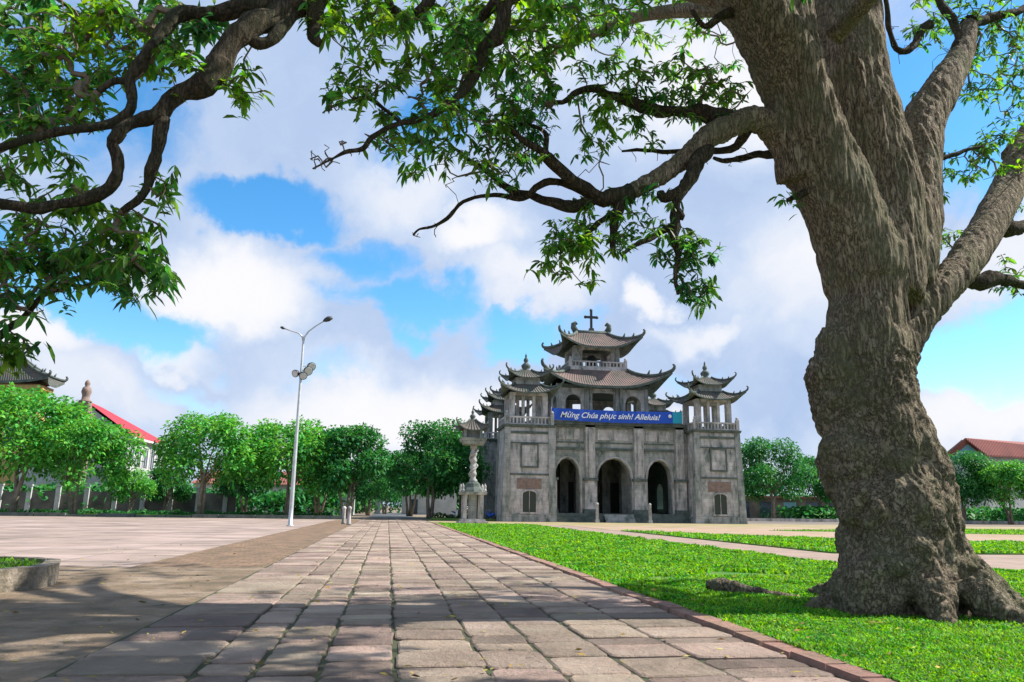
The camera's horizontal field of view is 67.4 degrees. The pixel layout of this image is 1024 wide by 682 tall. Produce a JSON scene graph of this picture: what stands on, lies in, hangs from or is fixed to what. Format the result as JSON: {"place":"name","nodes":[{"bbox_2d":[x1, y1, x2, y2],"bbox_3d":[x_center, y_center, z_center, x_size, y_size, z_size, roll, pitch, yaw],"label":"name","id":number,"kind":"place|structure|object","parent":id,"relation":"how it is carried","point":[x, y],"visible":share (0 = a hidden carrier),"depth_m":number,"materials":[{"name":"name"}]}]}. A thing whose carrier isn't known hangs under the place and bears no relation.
{"place":"outdoors","nodes":[
{"label":"outdoors","id":0,"kind":"place"},
{"bbox_2d":[0,358,68,485],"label":"temple building","id":1,"kind":"structure","parent":0,"point":[35,376],"depth_m":100.61,"materials":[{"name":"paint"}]},
{"bbox_2d":[2,423,15,447],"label":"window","id":2,"kind":"structure","parent":1,"relation":"in","point":[10,423],"depth_m":99.01,"materials":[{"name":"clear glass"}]},
{"bbox_2d":[0,566,263,681],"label":"side ground","id":3,"kind":"structure","parent":0,"point":[70,611],"depth_m":9.63,"materials":[{"name":"beige concrete"}]},
{"bbox_2d":[0,556,60,592],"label":"planter","id":4,"kind":"object","parent":3,"relation":"on","point":[18,573],"visible":1,"depth_m":11.82,"materials":[{"name":"concrete"}]},
{"bbox_2d":[0,543,1023,681],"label":"fallen leaves","id":5,"kind":"object","parent":3,"relation":"on","point":[510,665],"visible":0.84,"depth_m":8.58,"materials":[{"name":"brown plant"}]},
{"bbox_2d":[105,468,158,511],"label":"garden tree","id":6,"kind":"object","parent":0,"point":[145,484],"visible":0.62,"depth_m":84.36,"materials":[{"name":"green plant"}]},
{"bbox_2d":[0,516,338,566],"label":"plaza","id":7,"kind":"structure","parent":0,"point":[75,541],"depth_m":31.16,"materials":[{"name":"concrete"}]},
{"bbox_2d":[280,316,332,525],"bbox_3d":[-13.904,5.005,50.329,3.402,13.873,0.657,3,-12,-9],"label":"street lamp","id":8,"kind":"object","parent":7,"relation":"on","point":[309,369],"visible":0.98,"depth_m":50.55,"materials":[{"name":"metal"}]},
{"bbox_2d":[66,513,313,518],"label":"verge","id":9,"kind":"structure","parent":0,"point":[157,514],"depth_m":78.39,"materials":[{"name":"green plant"}]},
{"bbox_2d":[133,520,358,566],"bbox_3d":[-11.384,11.139,45.779,2.700,0.001,61.400,3,-12,-9],"label":"paved strip","id":10,"kind":"object","parent":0,"point":[265,551],"visible":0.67,"depth_m":21.98,"materials":[{"name":"tile"}]},
{"bbox_2d":[341,506,345,523],"bbox_3d":[-12.438,12.874,56.834,0.340,1.300,0.340,3,-12,-9],"label":"bollard","id":11,"kind":"object","parent":10,"relation":"on","point":[343,514],"visible":0.96,"depth_m":56.74,"materials":[{"name":"stone"}]},
{"bbox_2d":[346,506,351,524],"bbox_3d":[-11.445,12.274,54.018,0.340,1.300,0.340,3,-12,-9],"label":"bollard","id":12,"kind":"object","parent":10,"relation":"on","point":[349,516],"visible":0.94,"depth_m":53.91,"materials":[{"name":"stone"}]},
{"bbox_2d":[191,471,355,514],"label":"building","id":13,"kind":"structure","parent":0,"point":[282,485],"depth_m":110.22,"materials":[{"name":"grey paint"}]},
{"bbox_2d":[368,513,413,517],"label":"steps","id":14,"kind":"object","parent":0,"point":[389,515],"visible":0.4,"depth_m":105.54,"materials":[{"name":"concrete"}]},
{"bbox_2d":[375,487,392,513],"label":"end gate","id":15,"kind":"structure","parent":14,"relation":"on","point":[378,510],"depth_m":144.08,"materials":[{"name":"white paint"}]},
{"bbox_2d":[34,519,850,681],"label":"path","id":16,"kind":"structure","parent":0,"point":[360,650],"depth_m":8.07,"materials":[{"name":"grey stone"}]},
{"bbox_2d":[429,517,495,520],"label":"verge","id":17,"kind":"structure","parent":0,"point":[453,519],"depth_m":78.55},
{"bbox_2d":[0,0,1023,506],"label":"sky","id":18,"kind":"structure","parent":0,"point":[263,240],"materials":[{"name":"blue"}]},
{"bbox_2d":[59,507,1023,553],"bbox_3d":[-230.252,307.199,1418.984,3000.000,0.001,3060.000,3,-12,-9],"label":"ground","id":19,"kind":"structure","parent":0,"point":[362,515],"depth_m":87.31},
{"bbox_2d":[0,382,96,511],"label":"garden tree","id":20,"kind":"object","parent":19,"relation":"on","point":[35,424],"visible":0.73,"depth_m":75.24,"materials":[{"name":"green plant"}]},
{"bbox_2d":[22,416,149,513],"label":"garden tree","id":21,"kind":"object","parent":19,"relation":"on","point":[97,440],"visible":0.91,"depth_m":76.30,"materials":[{"name":"green plant"}]},
{"bbox_2d":[23,380,168,490],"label":"red roof hall","id":22,"kind":"structure","parent":19,"relation":"on","point":[101,412],"depth_m":102.04,"materials":[{"name":"white paint"}]},
{"bbox_2d":[127,445,134,463],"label":"window","id":23,"kind":"structure","parent":22,"relation":"in","point":[131,445],"depth_m":102.14,"materials":[{"name":"white glass"}]},
{"bbox_2d":[135,446,141,467],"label":"window","id":24,"kind":"structure","parent":22,"relation":"in","point":[140,446],"depth_m":105.29,"materials":[{"name":"white glass"}]},
{"bbox_2d":[142,447,148,468],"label":"window","id":25,"kind":"structure","parent":22,"relation":"in","point":[144,465],"depth_m":108.21,"materials":[{"name":"white glass"}]},
{"bbox_2d":[148,448,154,468],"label":"window","id":26,"kind":"structure","parent":22,"relation":"in","point":[151,465],"depth_m":110.83,"materials":[{"name":"white glass"}]},
{"bbox_2d":[0,484,235,514],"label":"boundary wall","id":27,"kind":"structure","parent":19,"relation":"on","point":[216,502],"depth_m":89.70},
{"bbox_2d":[0,508,331,515],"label":"hedge","id":28,"kind":"object","parent":19,"relation":"on","point":[143,511],"visible":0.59,"depth_m":81.46,"materials":[{"name":"green plant"}]},
{"bbox_2d":[139,466,194,510],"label":"garden tree","id":29,"kind":"object","parent":19,"relation":"on","point":[163,492],"visible":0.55,"depth_m":89.06,"materials":[{"name":"green plant"}]},
{"bbox_2d":[0,512,345,518],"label":"planter kerb","id":30,"kind":"structure","parent":19,"relation":"on","point":[164,516],"depth_m":73.56,"materials":[{"name":"concrete"}]},
{"bbox_2d":[0,480,378,515],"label":"foliage","id":31,"kind":"object","parent":19,"relation":"on","point":[268,500],"visible":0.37,"depth_m":98.53,"materials":[{"name":"green plant"}]},
{"bbox_2d":[150,410,262,513],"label":"garden tree","id":32,"kind":"object","parent":19,"relation":"on","point":[220,431],"visible":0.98,"depth_m":76.74,"materials":[{"name":"green plant"}]},
{"bbox_2d":[213,451,276,512],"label":"garden tree","id":33,"kind":"object","parent":19,"relation":"on","point":[244,492],"visible":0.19,"depth_m":89.30,"materials":[{"name":"green plant"}]},
{"bbox_2d":[181,478,384,512],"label":"foliage","id":34,"kind":"object","parent":19,"relation":"on","point":[359,508],"visible":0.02,"depth_m":141.65,"materials":[{"name":"green plant"}]},
{"bbox_2d":[236,415,336,514],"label":"garden tree","id":35,"kind":"object","parent":19,"relation":"on","point":[275,456],"visible":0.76,"depth_m":80.59,"materials":[{"name":"green plant"}]},
{"bbox_2d":[290,454,349,514],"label":"garden tree","id":36,"kind":"object","parent":19,"relation":"on","point":[314,493],"visible":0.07,"depth_m":92.97,"materials":[{"name":"green plant"}]},
{"bbox_2d":[309,422,394,517],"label":"garden tree","id":37,"kind":"object","parent":19,"relation":"on","point":[340,474],"visible":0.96,"depth_m":81.50,"materials":[{"name":"green plant"}]},
{"bbox_2d":[354,463,389,514],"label":"garden tree","id":38,"kind":"object","parent":19,"relation":"on","point":[370,492],"visible":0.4,"depth_m":112.69,"materials":[{"name":"green plant"}]},
{"bbox_2d":[357,492,401,512],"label":"foliage","id":39,"kind":"object","parent":19,"relation":"on","point":[396,501],"visible":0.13,"depth_m":161.61,"materials":[{"name":"green plant"}]},
{"bbox_2d":[371,480,404,513],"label":"garden tree","id":40,"kind":"object","parent":19,"relation":"on","point":[387,495],"visible":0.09,"depth_m":129.03,"materials":[{"name":"green plant"}]},
{"bbox_2d":[384,448,430,515],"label":"garden tree","id":41,"kind":"object","parent":19,"relation":"on","point":[406,493],"visible":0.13,"depth_m":107.46,"materials":[{"name":"green plant"}]},
{"bbox_2d":[401,488,459,514],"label":"tiled house","id":42,"kind":"structure","parent":19,"relation":"on","point":[448,505],"depth_m":134.51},
{"bbox_2d":[411,499,417,513],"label":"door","id":43,"kind":"structure","parent":42,"relation":"in","point":[412,500],"depth_m":133.91,"materials":[{"name":"grey glass"}]},
{"bbox_2d":[378,417,493,518],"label":"garden tree","id":44,"kind":"object","parent":19,"relation":"on","point":[433,475],"visible":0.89,"depth_m":85.68,"materials":[{"name":"green plant"}]},
{"bbox_2d":[420,428,481,514],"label":"garden tree","id":45,"kind":"object","parent":19,"relation":"on","point":[445,495],"visible":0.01,"depth_m":97.41,"materials":[{"name":"green plant"}]},
{"bbox_2d":[426,512,483,517],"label":"hedge","id":46,"kind":"object","parent":19,"relation":"on","point":[441,515],"visible":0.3,"depth_m":87.46,"materials":[{"name":"green plant"}]},
{"bbox_2d":[450,509,459,517],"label":"motorbike","id":47,"kind":"object","parent":19,"relation":"on","point":[453,515],"visible":0.88,"depth_m":79.75,"materials":[{"name":"white metal"}]},
{"bbox_2d":[486,510,495,518],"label":"motorbike","id":48,"kind":"object","parent":19,"relation":"on","point":[492,515],"visible":0.94,"depth_m":79.42,"materials":[{"name":"blue metal"}]},
{"bbox_2d":[456,488,813,513],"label":"foliage","id":49,"kind":"object","parent":19,"relation":"on","point":[457,507],"depth_m":141.31,"materials":[{"name":"green plant"}]},
{"bbox_2d":[433,523,897,681],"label":"kerb","id":50,"kind":"structure","parent":19,"relation":"on","point":[842,669],"depth_m":8.14,"materials":[{"name":"brick"}]},
{"bbox_2d":[741,436,817,517],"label":"garden tree","id":51,"kind":"object","parent":19,"relation":"on","point":[762,475],"visible":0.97,"depth_m":110.97,"materials":[{"name":"green plant"}]},
{"bbox_2d":[745,496,832,518],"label":"long shed","id":52,"kind":"structure","parent":19,"relation":"on","point":[753,510],"depth_m":131.48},
{"bbox_2d":[746,502,749,517],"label":"door","id":53,"kind":"structure","parent":52,"relation":"in","point":[747,503],"depth_m":130.70,"materials":[{"name":"grey glass"}]},
{"bbox_2d":[760,502,770,517],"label":"door","id":54,"kind":"structure","parent":52,"relation":"in","point":[766,506],"depth_m":131.26,"materials":[{"name":"grey glass"}]},
{"bbox_2d":[783,502,795,518],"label":"door","id":55,"kind":"structure","parent":52,"relation":"in","point":[789,504],"depth_m":132.06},
{"bbox_2d":[807,503,817,506],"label":"door","id":56,"kind":"structure","parent":52,"relation":"in","point":[812,504],"depth_m":132.74,"materials":[{"name":"glass"}]},
{"bbox_2d":[791,454,831,507],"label":"garden tree","id":57,"kind":"object","parent":19,"relation":"on","point":[818,494],"visible":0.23,"depth_m":118.06,"materials":[{"name":"green plant"}]},
{"bbox_2d":[747,518,1023,523],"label":"planter kerb","id":58,"kind":"structure","parent":19,"relation":"on","point":[837,520],"depth_m":104.56,"materials":[{"name":"concrete"}]},
{"bbox_2d":[759,505,1023,520],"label":"foliage","id":59,"kind":"object","parent":19,"relation":"on","point":[982,513],"visible":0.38,"depth_m":114.09,"materials":[{"name":"green plant"}]},
{"bbox_2d":[947,449,1003,520],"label":"garden tree","id":60,"kind":"object","parent":19,"relation":"on","point":[971,461],"visible":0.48,"depth_m":106.94,"materials":[{"name":"green plant"}]},
{"bbox_2d":[970,459,1023,523],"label":"garden tree","id":61,"kind":"object","parent":19,"relation":"on","point":[1008,476],"visible":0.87,"depth_m":104.42,"materials":[{"name":"green plant"}]},
{"bbox_2d":[351,517,818,522],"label":"road","id":62,"kind":"structure","parent":0,"point":[754,522],"depth_m":91.73,"materials":[{"name":"grey asphalt"}]},
{"bbox_2d":[473,309,748,523],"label":"bell tower","id":63,"kind":"structure","parent":0,"point":[546,466],"depth_m":81.35,"materials":[{"name":"stone"}]},
{"bbox_2d":[568,482,573,511],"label":"door","id":64,"kind":"structure","parent":63,"relation":"in","point":[570,484],"depth_m":96.11,"materials":[{"name":"black wood"}]},
{"bbox_2d":[610,483,618,512],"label":"door","id":65,"kind":"structure","parent":63,"relation":"in","point":[614,487],"depth_m":96.95,"materials":[{"name":"black wood"}]},
{"bbox_2d":[551,407,682,423],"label":"banner","id":66,"kind":"object","parent":63,"relation":"attached to","point":[612,416],"visible":1,"depth_m":81.16,"materials":[{"name":"blue fabric"}]},
{"bbox_2d":[430,521,1023,529],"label":"forecourt","id":67,"kind":"structure","parent":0,"point":[693,525],"depth_m":70.82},
{"bbox_2d":[453,408,492,522],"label":"stone pillar shrine","id":68,"kind":"object","parent":67,"relation":"on","point":[472,428],"visible":1,"depth_m":66.61,"materials":[{"name":"grey stone"}]},
{"bbox_2d":[595,503,599,522],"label":"stone post","id":69,"kind":"object","parent":67,"relation":"on","point":[597,520],"visible":1,"depth_m":75.76,"materials":[{"name":"grey stone"}]},
{"bbox_2d":[648,503,652,522],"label":"stone post","id":70,"kind":"object","parent":67,"relation":"on","point":[650,520],"visible":0.96,"depth_m":76.62,"materials":[{"name":"grey stone"}]},
{"bbox_2d":[437,522,1023,681],"bbox_3d":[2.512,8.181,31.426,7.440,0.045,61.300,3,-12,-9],"label":"lawn","id":71,"kind":"structure","parent":0,"point":[713,572],"depth_m":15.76,"materials":[{"name":"green plant"}]},
{"bbox_2d":[0,0,1023,624],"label":"shade tree","id":72,"kind":"object","parent":71,"relation":"on","point":[856,152],"visible":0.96,"depth_m":10.16,"materials":[{"name":"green plant"}]},
{"bbox_2d":[706,578,797,595],"bbox_3d":[3.699,3.815,11.773,1.447,0.304,0.289,-6,-14,29],"label":"root stub","id":73,"kind":"object","parent":71,"relation":"on","point":[722,584],"visible":0.57,"depth_m":11.81,"materials":[{"name":"brown plant"}]},
{"bbox_2d":[543,525,1023,568],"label":"cross path","id":74,"kind":"structure","parent":0,"point":[1007,561],"depth_m":25.74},
{"bbox_2d":[568,525,1023,540],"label":"side plaza","id":75,"kind":"structure","parent":0,"point":[765,531],"depth_m":50.85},
{"bbox_2d":[621,529,1023,554],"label":"lawn","id":76,"kind":"structure","parent":0,"point":[795,548],"depth_m":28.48,"materials":[{"name":"green plant"}]},
{"bbox_2d":[769,528,1023,534],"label":"lawn","id":77,"kind":"structure","parent":0,"point":[968,533],"depth_m":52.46,"materials":[{"name":"green plant"}]},
{"bbox_2d":[948,438,1023,519],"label":"gabled house","id":78,"kind":"structure","parent":0,"point":[999,450],"depth_m":131.52,"materials":[{"name":"red tile"}]}
]}

